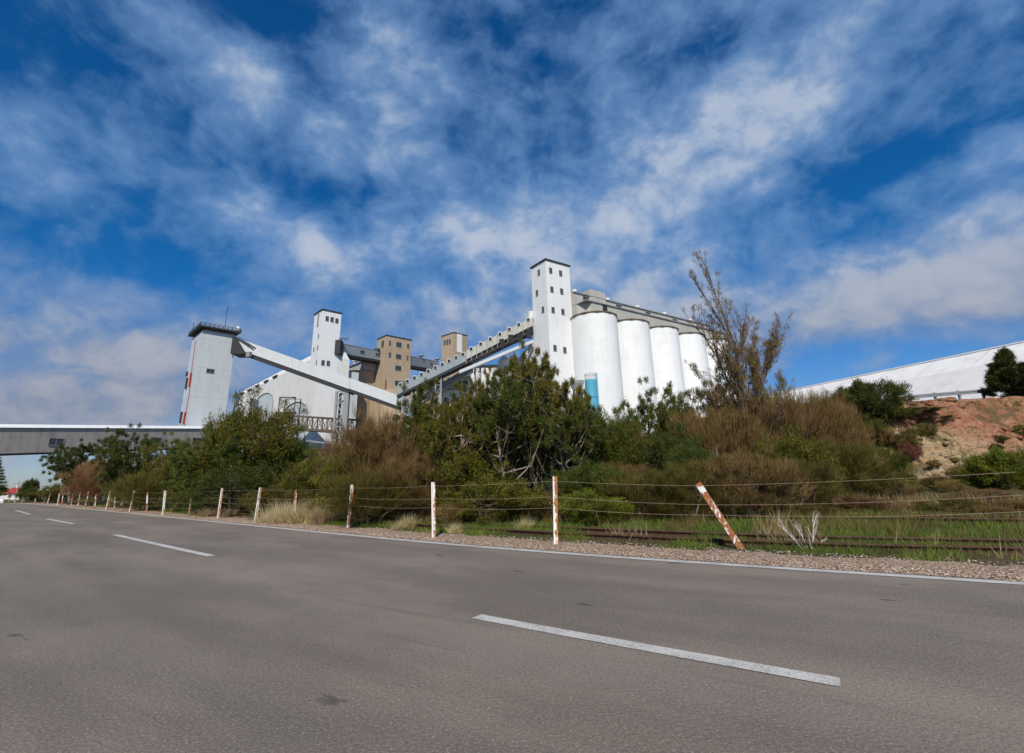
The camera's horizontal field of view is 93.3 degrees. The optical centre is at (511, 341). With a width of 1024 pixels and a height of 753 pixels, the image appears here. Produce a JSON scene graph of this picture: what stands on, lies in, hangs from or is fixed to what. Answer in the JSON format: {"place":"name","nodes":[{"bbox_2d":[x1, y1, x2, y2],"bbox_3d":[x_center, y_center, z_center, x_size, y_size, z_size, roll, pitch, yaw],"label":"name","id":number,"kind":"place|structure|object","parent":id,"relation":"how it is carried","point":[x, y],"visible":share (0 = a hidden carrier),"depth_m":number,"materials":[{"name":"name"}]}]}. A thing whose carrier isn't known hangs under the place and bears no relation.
{"place":"outdoors","nodes":[
{"label":"outdoors","id":0,"kind":"place"},
{"bbox_2d":[0,503,1023,752],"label":"road","id":1,"kind":"structure","parent":0,"point":[256,639],"depth_m":3.51,"materials":[{"name":"asphalt"}]},
{"bbox_2d":[1,503,1023,584],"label":"edge line","id":2,"kind":"object","parent":1,"relation":"on","point":[911,576],"visible":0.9,"depth_m":6.92,"materials":[{"name":"paint"}]},
{"bbox_2d":[473,614,840,686],"bbox_3d":[0.797,2.240,3.596,2.774,0.001,0.154,-12,-19,34],"label":"lane line","id":3,"kind":"object","parent":1,"relation":"on","point":[809,676],"visible":1,"depth_m":3.35,"materials":[{"name":"paint"}]},
{"bbox_2d":[0,0,1023,488],"label":"sky","id":4,"kind":"structure","parent":0,"point":[854,169],"materials":[{"name":"blue"}]},
{"bbox_2d":[3,396,1023,565],"bbox_3d":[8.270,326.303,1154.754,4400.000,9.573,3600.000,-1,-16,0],"label":"ground","id":5,"kind":"structure","parent":0,"point":[989,417],"depth_m":30.59,"materials":[{"name":"soil"}]},
{"bbox_2d":[7,484,56,502],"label":"green bush","id":6,"kind":"object","parent":5,"relation":"on","point":[31,497],"visible":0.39,"depth_m":58.06,"materials":[{"name":"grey plant"}]},
{"bbox_2d":[27,482,95,502],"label":"green bush","id":7,"kind":"object","parent":5,"relation":"on","point":[52,490],"visible":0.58,"depth_m":44.84,"materials":[{"name":"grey plant"}]},
{"bbox_2d":[38,437,104,504],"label":"pine tree","id":8,"kind":"object","parent":5,"relation":"on","point":[60,459],"visible":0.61,"depth_m":38.13,"materials":[{"name":"green plant"}]},
{"bbox_2d":[57,458,133,505],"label":"brown shrub","id":9,"kind":"object","parent":5,"relation":"on","point":[85,484],"visible":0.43,"depth_m":33.67,"materials":[{"name":"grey plant"}]},
{"bbox_2d":[90,423,158,506],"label":"bush","id":10,"kind":"object","parent":5,"relation":"on","point":[120,457],"visible":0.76,"depth_m":31.45,"materials":[{"name":"green plant"}]},
{"bbox_2d":[99,468,183,510],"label":"brown shrub","id":11,"kind":"object","parent":5,"relation":"on","point":[137,483],"visible":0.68,"depth_m":25.12,"materials":[{"name":"grey plant"}]},
{"bbox_2d":[131,430,192,504],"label":"tree","id":12,"kind":"object","parent":5,"relation":"on","point":[154,460],"visible":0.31,"depth_m":29.56,"materials":[{"name":"green plant"}]},
{"bbox_2d":[140,440,207,508],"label":"green bush","id":13,"kind":"object","parent":5,"relation":"on","point":[162,472],"visible":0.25,"depth_m":25.38,"materials":[{"name":"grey plant"}]},
{"bbox_2d":[158,485,233,509],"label":"green bush","id":14,"kind":"object","parent":5,"relation":"on","point":[172,497],"visible":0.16,"depth_m":22.63,"materials":[{"name":"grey plant"}]},
{"bbox_2d":[178,307,241,452],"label":"grey tower","id":15,"kind":"structure","parent":5,"relation":"on","point":[207,382],"depth_m":106.99,"materials":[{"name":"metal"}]},
{"bbox_2d":[0,424,214,455],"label":"conveyor bridge","id":16,"kind":"structure","parent":15,"relation":"attached to","point":[25,439],"depth_m":78.23,"materials":[{"name":"grey metal"}]},
{"bbox_2d":[230,336,413,445],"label":"descending gallery","id":17,"kind":"object","parent":15,"relation":"attached to","point":[242,348],"visible":0.58,"depth_m":107.58,"materials":[{"name":"grey metal"}]},
{"bbox_2d":[162,423,259,510],"bbox_3d":[-12.869,5.584,21.170,3.956,4.100,3.634,11,-20,-38],"label":"bush","id":18,"kind":"object","parent":5,"relation":"on","point":[185,464],"visible":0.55,"depth_m":20.80,"materials":[{"name":"green plant"}]},
{"bbox_2d":[171,454,282,514],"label":"green bush","id":19,"kind":"object","parent":5,"relation":"on","point":[248,477],"visible":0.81,"depth_m":19.62,"materials":[{"name":"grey plant"}]},
{"bbox_2d":[175,383,309,510],"bbox_3d":[-12.310,4.925,22.342,5.228,6.125,5.360,13,-21,-41],"label":"green bush","id":20,"kind":"object","parent":5,"relation":"on","point":[253,428],"visible":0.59,"depth_m":21.99,"materials":[{"name":"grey plant"}]},
{"bbox_2d":[238,484,317,516],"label":"green bush","id":21,"kind":"object","parent":5,"relation":"on","point":[269,493],"visible":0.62,"depth_m":17.11,"materials":[{"name":"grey plant"}]},
{"bbox_2d":[251,422,325,497],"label":"green bush","id":22,"kind":"object","parent":5,"relation":"on","point":[299,455],"visible":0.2,"depth_m":22.76,"materials":[{"name":"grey plant"}]},
{"bbox_2d":[239,352,358,466],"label":"white workhouse","id":23,"kind":"structure","parent":5,"relation":"on","point":[282,383],"depth_m":138.26,"materials":[{"name":"paint"}]},
{"bbox_2d":[267,444,331,509],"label":"green bush","id":24,"kind":"object","parent":5,"relation":"on","point":[302,472],"visible":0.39,"depth_m":18.50,"materials":[{"name":"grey plant"}]},
{"bbox_2d":[275,397,361,440],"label":"lattice footbridge","id":25,"kind":"object","parent":5,"relation":"on","point":[322,429],"visible":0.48,"depth_m":111.77,"materials":[{"name":"grey metal"}]},
{"bbox_2d":[309,309,342,448],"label":"white tower","id":26,"kind":"structure","parent":5,"relation":"on","point":[326,329],"depth_m":130.55,"materials":[{"name":"grey concrete"}]},
{"bbox_2d":[306,444,380,518],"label":"green bush","id":27,"kind":"object","parent":5,"relation":"on","point":[326,469],"visible":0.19,"depth_m":15.73,"materials":[{"name":"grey plant"}]},
{"bbox_2d":[297,468,430,526],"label":"brown shrub","id":28,"kind":"object","parent":5,"relation":"on","point":[365,487],"visible":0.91,"depth_m":13.55,"materials":[{"name":"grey plant"}]},
{"bbox_2d":[310,399,432,515],"bbox_3d":[-4.888,4.195,17.400,4.933,4.377,5.234,10,-20,-36],"label":"brown shrub","id":29,"kind":"object","parent":5,"relation":"on","point":[379,443],"visible":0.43,"depth_m":16.54,"materials":[{"name":"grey plant"}]},
{"bbox_2d":[349,360,404,435],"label":"tan silo block","id":30,"kind":"structure","parent":5,"relation":"on","point":[366,372],"depth_m":143.68,"materials":[{"name":"concrete"}]},
{"bbox_2d":[373,335,411,429],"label":"tan tower","id":31,"kind":"structure","parent":5,"relation":"on","point":[393,368],"depth_m":146.27,"materials":[{"name":"concrete"}]},
{"bbox_2d":[334,338,380,363],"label":"tower gallery","id":32,"kind":"object","parent":31,"relation":"attached to","point":[360,354],"visible":0.94,"depth_m":139.83,"materials":[{"name":"grey metal"}]},
{"bbox_2d":[410,354,439,371],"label":"tower gallery","id":33,"kind":"object","parent":31,"relation":"attached to","point":[420,364],"visible":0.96,"depth_m":157.22,"materials":[{"name":"grey metal"}]},
{"bbox_2d":[363,445,461,521],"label":"brown shrub","id":34,"kind":"object","parent":5,"relation":"on","point":[402,473],"visible":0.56,"depth_m":14.24,"materials":[{"name":"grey plant"}]},
{"bbox_2d":[387,376,460,510],"bbox_3d":[-3.267,3.873,18.571,3.348,5.520,3.645,1,-16,-8],"label":"pine tree","id":35,"kind":"object","parent":5,"relation":"on","point":[416,408],"visible":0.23,"depth_m":18.43,"materials":[{"name":"green plant"}]},
{"bbox_2d":[420,501,480,524],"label":"brown shrub","id":36,"kind":"object","parent":5,"relation":"on","point":[445,516],"visible":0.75,"depth_m":12.62,"materials":[{"name":"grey plant"}]},
{"bbox_2d":[441,332,467,379],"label":"tan tower","id":37,"kind":"structure","parent":5,"relation":"on","point":[454,343],"depth_m":168.01,"materials":[{"name":"concrete"}]},
{"bbox_2d":[416,381,506,489],"bbox_3d":[-1.476,3.366,15.063,2.914,4.462,2.580,0,-16,-6],"label":"pine tree","id":38,"kind":"object","parent":5,"relation":"on","point":[434,441],"visible":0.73,"depth_m":14.72,"materials":[{"name":"green plant"}]},
{"bbox_2d":[419,402,510,505],"bbox_3d":[-1.444,3.961,16.169,3.331,3.933,3.627,3,-16,-14],"label":"pine tree","id":39,"kind":"object","parent":5,"relation":"on","point":[424,442],"visible":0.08,"depth_m":15.16,"materials":[{"name":"green plant"}]},
{"bbox_2d":[397,311,533,416],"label":"inclined gallery","id":40,"kind":"object","parent":5,"relation":"on","point":[464,364],"visible":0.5,"depth_m":107.29,"materials":[{"name":"grey metal"}]},
{"bbox_2d":[443,364,497,403],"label":"transfer house","id":41,"kind":"structure","parent":5,"relation":"on","point":[449,391],"depth_m":112.77,"materials":[{"name":"white paint"}]},
{"bbox_2d":[409,434,534,513],"bbox_3d":[-1.038,4.169,15.030,4.005,2.809,3.907,9,-19,-32],"label":"green bush","id":42,"kind":"object","parent":5,"relation":"on","point":[478,470],"visible":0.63,"depth_m":14.15,"materials":[{"name":"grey plant"}]},
{"bbox_2d":[457,364,513,455],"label":"pine tree","id":43,"kind":"object","parent":5,"relation":"on","point":[478,386],"visible":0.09,"depth_m":17.31,"materials":[{"name":"green plant"}]},
{"bbox_2d":[436,474,560,522],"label":"green bush","id":44,"kind":"object","parent":5,"relation":"on","point":[504,501],"visible":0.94,"depth_m":12.94,"materials":[{"name":"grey plant"}]},
{"bbox_2d":[450,368,571,518],"bbox_3d":[-0.040,3.047,14.880,3.310,4.936,3.740,12,-21,-40],"label":"pine tree","id":45,"kind":"object","parent":5,"relation":"on","point":[516,402],"visible":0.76,"depth_m":14.42,"materials":[{"name":"green plant"}]},
{"bbox_2d":[0,503,1023,581],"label":"gravel shoulder","id":46,"kind":"object","parent":5,"relation":"on","point":[863,564],"visible":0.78,"depth_m":7.36},
{"bbox_2d":[254,498,302,524],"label":"straw tuft","id":47,"kind":"object","parent":46,"relation":"on","point":[274,520],"visible":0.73,"depth_m":14.92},
{"bbox_2d":[276,498,329,523],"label":"straw tuft","id":48,"kind":"object","parent":46,"relation":"on","point":[295,521],"visible":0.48,"depth_m":14.74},
{"bbox_2d":[303,502,344,524],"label":"straw tuft","id":49,"kind":"object","parent":46,"relation":"on","point":[323,517],"visible":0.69,"depth_m":14.34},
{"bbox_2d":[176,515,1023,579],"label":"loose gravel","id":50,"kind":"structure","parent":46,"relation":"on","point":[919,571],"depth_m":7.47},
{"bbox_2d":[7,496,1023,561],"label":"verge grass","id":51,"kind":"structure","parent":5,"relation":"on","point":[744,525],"depth_m":9.83,"materials":[{"name":"plant"}]},
{"bbox_2d":[461,338,574,510],"bbox_3d":[0.433,2.672,15.690,3.459,6.123,3.401,-5,-16,11],"label":"pine tree","id":52,"kind":"object","parent":5,"relation":"on","point":[540,383],"visible":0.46,"depth_m":15.39,"materials":[{"name":"green plant"}]},
{"bbox_2d":[28,501,1023,554],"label":"railway track","id":53,"kind":"structure","parent":5,"relation":"on","point":[718,541],"depth_m":8.44,"materials":[{"name":"metal"}]},
{"bbox_2d":[486,436,590,508],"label":"green bush","id":54,"kind":"object","parent":5,"relation":"on","point":[546,467],"visible":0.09,"depth_m":15.85,"materials":[{"name":"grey plant"}]},
{"bbox_2d":[524,488,578,518],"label":"brown shrub","id":55,"kind":"object","parent":5,"relation":"on","point":[547,511],"visible":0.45,"depth_m":13.34,"materials":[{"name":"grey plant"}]},
{"bbox_2d":[530,258,573,409],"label":"elevator tower","id":56,"kind":"structure","parent":5,"relation":"on","point":[551,300],"depth_m":107.53,"materials":[{"name":"white concrete"}]},
{"bbox_2d":[553,477,557,543],"bbox_3d":[0.809,3.292,8.959,0.085,1.507,0.100,-1,-16,4],"label":"fence post","id":57,"kind":"object","parent":5,"relation":"on","point":[555,509],"visible":0.76,"depth_m":8.96,"materials":[{"name":"white paint"}]},
{"bbox_2d":[511,408,606,495],"bbox_3d":[1.249,3.966,17.191,3.867,4.211,3.772,-12,-19,34],"label":"green bush","id":58,"kind":"object","parent":5,"relation":"on","point":[590,457],"visible":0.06,"depth_m":16.47,"materials":[{"name":"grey plant"}]},
{"bbox_2d":[99,490,1023,538],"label":"brown weeds","id":59,"kind":"object","parent":5,"relation":"on","point":[829,521],"visible":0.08,"depth_m":10.81,"materials":[{"name":"plant"}]},
{"bbox_2d":[99,489,1023,561],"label":"dry grass","id":60,"kind":"structure","parent":5,"relation":"on","point":[779,532],"depth_m":10.05,"materials":[{"name":"plant"}]},
{"bbox_2d":[519,393,606,486],"bbox_3d":[1.596,3.502,15.408,2.870,4.192,2.541,3,-17,-17],"label":"pine tree","id":61,"kind":"object","parent":5,"relation":"on","point":[582,429],"visible":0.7,"depth_m":15.11,"materials":[{"name":"green plant"}]},
{"bbox_2d":[528,367,601,468],"bbox_3d":[1.592,3.310,16.683,2.620,5.256,2.960,-15,-20,39],"label":"pine tree","id":62,"kind":"object","parent":5,"relation":"on","point":[577,399],"visible":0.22,"depth_m":16.60,"materials":[{"name":"green plant"}]},
{"bbox_2d":[538,453,628,512],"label":"green bush","id":63,"kind":"object","parent":5,"relation":"on","point":[588,475],"visible":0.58,"depth_m":13.82,"materials":[{"name":"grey plant"}]},
{"bbox_2d":[584,373,599,414],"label":"blue tank","id":64,"kind":"object","parent":5,"relation":"on","point":[591,385],"visible":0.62,"depth_m":92.01,"materials":[{"name":"metal"}]},
{"bbox_2d":[551,484,636,525],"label":"green bush","id":65,"kind":"object","parent":5,"relation":"on","point":[609,506],"visible":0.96,"depth_m":12.04,"materials":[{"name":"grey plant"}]},
{"bbox_2d":[568,395,638,473],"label":"green bush","id":66,"kind":"object","parent":5,"relation":"on","point":[617,452],"visible":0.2,"depth_m":17.38,"materials":[{"name":"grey plant"}]},
{"bbox_2d":[204,508,1023,557],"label":"trackside grass","id":67,"kind":"structure","parent":5,"relation":"on","point":[667,532],"depth_m":8.87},
{"bbox_2d":[594,458,652,503],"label":"brown shrub","id":68,"kind":"object","parent":5,"relation":"on","point":[639,469],"visible":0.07,"depth_m":15.04,"materials":[{"name":"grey plant"}]},
{"bbox_2d":[597,419,663,471],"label":"green bush","id":69,"kind":"object","parent":5,"relation":"on","point":[634,450],"visible":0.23,"depth_m":17.43,"materials":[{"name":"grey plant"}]},
{"bbox_2d":[611,377,684,440],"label":"pine tree","id":70,"kind":"object","parent":5,"relation":"on","point":[643,407],"visible":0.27,"depth_m":20.47,"materials":[{"name":"green plant"}]},
{"bbox_2d":[570,289,736,434],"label":"grain silo block","id":71,"kind":"structure","parent":5,"relation":"on","point":[618,348],"depth_m":109.43,"materials":[{"name":"white paint"}]},
{"bbox_2d":[593,465,717,519],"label":"brown shrub","id":72,"kind":"object","parent":5,"relation":"on","point":[639,491],"visible":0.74,"depth_m":12.63,"materials":[{"name":"grey plant"}]},
{"bbox_2d":[629,420,710,473],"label":"green bush","id":73,"kind":"object","parent":5,"relation":"on","point":[657,449],"visible":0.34,"depth_m":16.68,"materials":[{"name":"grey plant"}]},
{"bbox_2d":[647,389,701,444],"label":"green bush","id":74,"kind":"object","parent":5,"relation":"on","point":[682,408],"visible":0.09,"depth_m":20.07,"materials":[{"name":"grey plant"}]},
{"bbox_2d":[661,433,721,469],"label":"green bush","id":75,"kind":"object","parent":5,"relation":"on","point":[698,453],"visible":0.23,"depth_m":15.19,"materials":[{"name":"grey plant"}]},
{"bbox_2d":[645,459,746,518],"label":"brown shrub","id":76,"kind":"object","parent":5,"relation":"on","point":[688,476],"visible":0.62,"depth_m":12.52,"materials":[{"name":"grey plant"}]},
{"bbox_2d":[676,380,727,424],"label":"sparse tree","id":77,"kind":"object","parent":5,"relation":"on","point":[697,395],"visible":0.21,"depth_m":20.50,"materials":[{"name":"green plant"}]},
{"bbox_2d":[696,482,744,548],"bbox_3d":[3.516,3.020,8.004,0.100,1.457,0.046,-32,-22,6],"label":"fence post","id":78,"kind":"object","parent":5,"relation":"on","point":[719,516],"visible":0.77,"depth_m":8.03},
{"bbox_2d":[660,399,785,471],"bbox_3d":[7.339,3.957,17.625,4.563,3.991,4.484,0,-16,-4],"label":"brown shrub","id":79,"kind":"object","parent":5,"relation":"on","point":[722,436],"visible":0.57,"depth_m":16.85,"materials":[{"name":"grey plant"}]},
{"bbox_2d":[427,506,1023,524],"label":"railway track","id":80,"kind":"structure","parent":5,"relation":"on","point":[931,517],"depth_m":10.79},
{"bbox_2d":[680,250,794,493],"bbox_3d":[8.776,0.788,18.782,4.146,10.483,3.188,5,-17,-23],"label":"dead tree","id":81,"kind":"object","parent":5,"relation":"on","point":[733,366],"visible":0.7,"depth_m":18.49,"materials":[{"name":"brown plant"}]},
{"bbox_2d":[683,442,817,514],"bbox_3d":[6.263,3.645,12.727,3.390,2.052,3.597,-7,-17,18],"label":"brown shrub","id":82,"kind":"object","parent":5,"relation":"on","point":[743,473],"visible":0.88,"depth_m":12.19,"materials":[{"name":"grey plant"}]},
{"bbox_2d":[712,383,838,496],"bbox_3d":[9.793,3.682,17.933,4.680,4.541,4.966,-7,-17,20],"label":"brown shrub","id":83,"kind":"object","parent":5,"relation":"on","point":[791,417],"visible":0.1,"depth_m":17.06,"materials":[{"name":"grey plant"}]},
{"bbox_2d":[748,422,848,497],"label":"green bush","id":84,"kind":"object","parent":5,"relation":"on","point":[808,451],"visible":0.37,"depth_m":15.20,"materials":[{"name":"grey plant"}]},
{"bbox_2d":[751,453,869,509],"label":"brown shrub","id":85,"kind":"object","parent":5,"relation":"on","point":[825,490],"visible":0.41,"depth_m":13.02,"materials":[{"name":"grey plant"}]},
{"bbox_2d":[768,384,876,449],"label":"brown shrub","id":86,"kind":"object","parent":5,"relation":"on","point":[841,433],"visible":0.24,"depth_m":19.76,"materials":[{"name":"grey plant"}]},
{"bbox_2d":[787,502,865,514],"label":"brown shrub","id":87,"kind":"object","parent":5,"relation":"on","point":[821,510],"visible":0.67,"depth_m":12.22,"materials":[{"name":"grey plant"}]},
{"bbox_2d":[826,381,876,456],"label":"brown shrub","id":88,"kind":"object","parent":5,"relation":"on","point":[859,419],"visible":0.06,"depth_m":26.91,"materials":[{"name":"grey plant"}]},
{"bbox_2d":[805,435,918,499],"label":"brown shrub","id":89,"kind":"object","parent":5,"relation":"on","point":[852,461],"visible":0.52,"depth_m":15.51,"materials":[{"name":"grey plant"}]},
{"bbox_2d":[823,493,904,511],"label":"brown shrub","id":90,"kind":"object","parent":5,"relation":"on","point":[849,502],"visible":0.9,"depth_m":12.17,"materials":[{"name":"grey plant"}]},
{"bbox_2d":[823,376,917,422],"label":"domed bush","id":91,"kind":"object","parent":5,"relation":"on","point":[869,393],"visible":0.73,"depth_m":32.87,"materials":[{"name":"green plant"}]},
{"bbox_2d":[862,412,888,443],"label":"green bush","id":92,"kind":"object","parent":5,"relation":"on","point":[875,425],"visible":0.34,"depth_m":31.18,"materials":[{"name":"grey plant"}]},
{"bbox_2d":[861,438,911,490],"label":"green bush","id":93,"kind":"object","parent":5,"relation":"on","point":[898,461],"visible":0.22,"depth_m":17.93,"materials":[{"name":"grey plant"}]},
{"bbox_2d":[754,397,1023,487],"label":"bank ground cover","id":94,"kind":"object","parent":5,"relation":"on","point":[960,479],"visible":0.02,"depth_m":33.03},
{"bbox_2d":[849,480,929,499],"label":"brown shrub","id":95,"kind":"object","parent":5,"relation":"on","point":[907,489],"visible":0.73,"depth_m":15.83,"materials":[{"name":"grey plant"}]},
{"bbox_2d":[767,341,1023,402],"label":"grain bunker","id":96,"kind":"object","parent":5,"relation":"on","point":[964,372],"visible":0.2,"depth_m":73.12,"materials":[{"name":"grey metal"}]},
{"bbox_2d":[886,427,923,448],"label":"green bush","id":97,"kind":"object","parent":5,"relation":"on","point":[907,436],"visible":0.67,"depth_m":30.60,"materials":[{"name":"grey plant"}]},
{"bbox_2d":[896,437,925,461],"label":"brown shrub","id":98,"kind":"object","parent":5,"relation":"on","point":[911,452],"visible":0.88,"depth_m":29.82,"materials":[{"name":"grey plant"}]},
{"bbox_2d":[868,397,1023,462],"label":"broken rock","id":99,"kind":"object","parent":5,"relation":"on","point":[954,400],"visible":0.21,"depth_m":32.20,"materials":[{"name":"stone"}]},
{"bbox_2d":[909,496,988,510],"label":"brown shrub","id":100,"kind":"object","parent":5,"relation":"on","point":[947,501],"visible":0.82,"depth_m":12.05,"materials":[{"name":"grey plant"}]},
{"bbox_2d":[928,479,975,491],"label":"brown shrub","id":101,"kind":"object","parent":5,"relation":"on","point":[948,485],"visible":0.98,"depth_m":17.07,"materials":[{"name":"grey plant"}]},
{"bbox_2d":[912,389,998,400],"bbox_3d":[37.039,4.596,38.784,11.785,2.158,0.242,1,-16,-7],"label":"safety barrier","id":102,"kind":"object","parent":5,"relation":"on","point":[959,393],"visible":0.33,"depth_m":38.52,"materials":[{"name":"grey metal"}]},
{"bbox_2d":[923,503,1022,512],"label":"brown shrub","id":103,"kind":"object","parent":5,"relation":"on","point":[992,508],"visible":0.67,"depth_m":11.40,"materials":[{"name":"grey plant"}]},
{"bbox_2d":[931,487,1023,503],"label":"brown shrub","id":104,"kind":"object","parent":5,"relation":"on","point":[989,492],"visible":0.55,"depth_m":13.78,"materials":[{"name":"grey plant"}]},
{"bbox_2d":[951,443,1023,489],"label":"domed bush","id":105,"kind":"object","parent":5,"relation":"on","point":[999,463],"visible":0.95,"depth_m":18.12,"materials":[{"name":"green plant"}]},
{"bbox_2d":[981,346,1023,396],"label":"conifer tree","id":106,"kind":"object","parent":5,"relation":"on","point":[1004,372],"visible":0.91,"depth_m":37.30,"materials":[{"name":"green plant"}]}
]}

